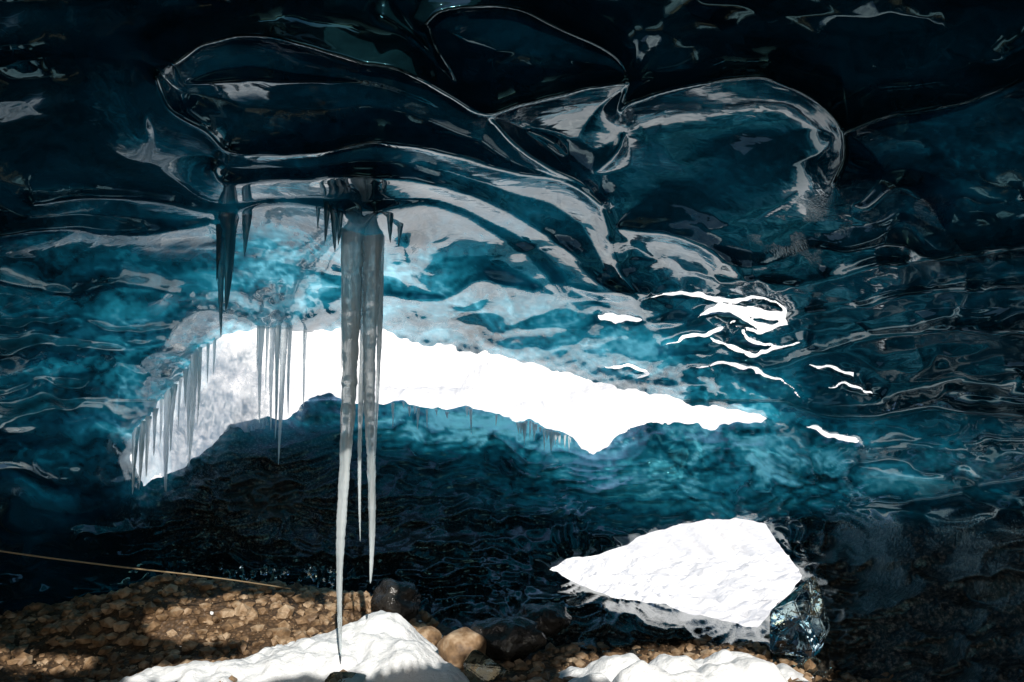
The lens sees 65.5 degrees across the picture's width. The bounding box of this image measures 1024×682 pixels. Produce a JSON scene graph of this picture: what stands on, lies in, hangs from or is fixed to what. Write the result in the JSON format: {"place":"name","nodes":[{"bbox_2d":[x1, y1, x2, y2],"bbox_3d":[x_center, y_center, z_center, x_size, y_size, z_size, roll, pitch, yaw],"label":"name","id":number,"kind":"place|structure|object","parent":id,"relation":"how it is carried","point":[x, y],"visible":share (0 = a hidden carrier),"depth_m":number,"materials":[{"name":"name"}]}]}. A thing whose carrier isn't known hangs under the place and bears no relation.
{"place":"outdoors","nodes":[
{"label":"outdoors","id":0,"kind":"place"},
{"bbox_2d":[0,571,438,681],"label":"gravel","id":1,"kind":"structure","parent":0,"point":[71,620],"depth_m":5.86,"materials":[{"name":"brown gravel"}]},
{"bbox_2d":[219,563,335,588],"bbox_3d":[-2.019,2.070,6.895,1.072,0.293,0.071,0,-6,0],"label":"ice rubble","id":2,"kind":"object","parent":1,"relation":"on","point":[266,570],"visible":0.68,"depth_m":6.89,"materials":[{"name":"black"}]},
{"bbox_2d":[119,610,468,681],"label":"snow mound","id":3,"kind":"object","parent":1,"relation":"on","point":[381,646],"visible":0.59,"depth_m":4.89,"materials":[{"name":"white snow"}]},
{"bbox_2d":[325,672,365,681],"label":"clear ice block","id":4,"kind":"object","parent":3,"relation":"on","point":[344,677],"depth_m":4.72,"materials":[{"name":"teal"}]},
{"bbox_2d":[416,626,441,644],"bbox_3d":[-0.607,2.127,5.708,0.214,0.170,0.249,0,-6,0],"label":"boulder","id":5,"kind":"object","parent":1,"relation":"on","point":[430,634],"visible":0.48,"depth_m":5.63,"materials":[{"name":"stone"}]},
{"bbox_2d":[0,291,897,681],"bbox_3d":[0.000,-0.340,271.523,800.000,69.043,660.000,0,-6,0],"label":"ground","id":6,"kind":"structure","parent":0,"point":[742,571],"depth_m":55.57,"materials":[{"name":"white snow"}]},
{"bbox_2d":[371,578,421,621],"bbox_3d":[-0.905,2.019,6.197,0.400,0.339,0.427,0,-6,0],"label":"dark rock","id":7,"kind":"object","parent":6,"relation":"on","point":[402,598],"visible":0.86,"depth_m":6.08,"materials":[{"name":"black stone"}]},
{"bbox_2d":[558,649,813,681],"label":"snow bank","id":8,"kind":"structure","parent":6,"relation":"on","point":[724,665],"depth_m":4.69,"materials":[{"name":"white snow"}]},
{"bbox_2d":[770,575,829,657],"bbox_3d":[1.856,1.790,5.173,0.352,0.515,0.406,0,-6,0],"label":"clear ice block","id":9,"kind":"object","parent":6,"relation":"on","point":[799,623],"depth_m":5.08,"materials":[{"name":"teal"}]},
{"bbox_2d":[0,0,1023,448],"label":"ice cave ceiling","id":10,"kind":"structure","parent":0,"point":[546,182],"depth_m":4.39,"materials":[{"name":"blue ice"}]},
{"bbox_2d":[132,338,216,494],"bbox_3d":[-3.356,0.789,7.702,0.367,1.738,1.119,-2,-6,17],"label":"icicle cluster","id":11,"kind":"object","parent":10,"relation":"hanging from","point":[188,378],"visible":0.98,"depth_m":7.90,"materials":[{"name":"white"}]},
{"bbox_2d":[131,330,266,485],"bbox_3d":[-3.321,0.732,8.586,1.435,1.966,0.405,1,-6,-14],"label":"frozen ice curtain","id":12,"kind":"object","parent":10,"relation":"hanging from","point":[208,432],"visible":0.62,"depth_m":8.62,"materials":[{"name":"white ice"}]},
{"bbox_2d":[256,325,306,464],"bbox_3d":[-2.486,0.579,8.554,0.540,1.484,0.212,2,-6,-20],"label":"icicle cluster","id":13,"kind":"object","parent":10,"relation":"hanging from","point":[280,337],"visible":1,"depth_m":8.54,"materials":[{"name":"white"}]},
{"bbox_2d":[216,200,402,334],"bbox_3d":[-1.392,-0.514,5.008,1.647,0.866,0.603,-2,-6,21],"label":"dark icicle cluster","id":14,"kind":"object","parent":10,"relation":"hanging from","point":[226,230],"visible":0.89,"depth_m":5.25,"materials":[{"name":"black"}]},
{"bbox_2d":[336,228,384,653],"bbox_3d":[-0.953,0.514,4.968,0.334,2.767,0.205,1,-6,-12],"label":"icicle cluster","id":15,"kind":"object","parent":10,"relation":"hanging from","point":[362,271],"visible":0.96,"depth_m":4.96,"materials":[{"name":"white"}]},
{"bbox_2d":[391,402,570,450],"bbox_3d":[-0.365,1.044,9.254,2.109,0.678,0.212,0,-6,0],"label":"icicle row","id":16,"kind":"object","parent":10,"relation":"attached to","point":[522,426],"visible":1,"depth_m":9.25,"materials":[{"name":"blue"}]},
{"bbox_2d":[0,447,1023,681],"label":"ice cave wall","id":17,"kind":"structure","parent":0,"point":[911,560],"depth_m":7.05,"materials":[{"name":"blue ice"}]},
{"bbox_2d":[0,550,290,588],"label":"rope","id":18,"kind":"object","parent":17,"relation":"attached to","point":[138,568],"visible":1,"depth_m":5.33,"materials":[{"name":"brown fabric"}]},
{"bbox_2d":[432,634,900,681],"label":"gravel","id":19,"kind":"structure","parent":0,"point":[538,673],"depth_m":5.32,"materials":[{"name":"brown gravel"}]},
{"bbox_2d":[437,627,485,669],"bbox_3d":[-0.333,2.053,5.301,0.329,0.274,0.288,0,-6,0],"label":"boulder","id":20,"kind":"object","parent":19,"relation":"on","point":[456,647],"visible":0.64,"depth_m":5.21,"materials":[{"name":"stone"}]},
{"bbox_2d":[463,650,507,681],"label":"rock","id":21,"kind":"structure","parent":19,"relation":"on","point":[478,665],"depth_m":4.94,"materials":[{"name":"grey stone"}]},
{"bbox_2d":[470,616,546,661],"bbox_3d":[-0.031,2.035,5.438,0.535,0.298,0.360,0,-6,0],"label":"dark rock","id":22,"kind":"object","parent":19,"relation":"on","point":[510,638],"visible":0.92,"depth_m":5.33,"materials":[{"name":"black stone"}]},
{"bbox_2d":[513,602,571,636],"bbox_3d":[0.216,1.994,5.712,0.436,0.219,0.346,0,-6,0],"label":"dark rock","id":23,"kind":"object","parent":19,"relation":"on","point":[551,619],"visible":0.77,"depth_m":5.61,"materials":[{"name":"black stone"}]}
]}

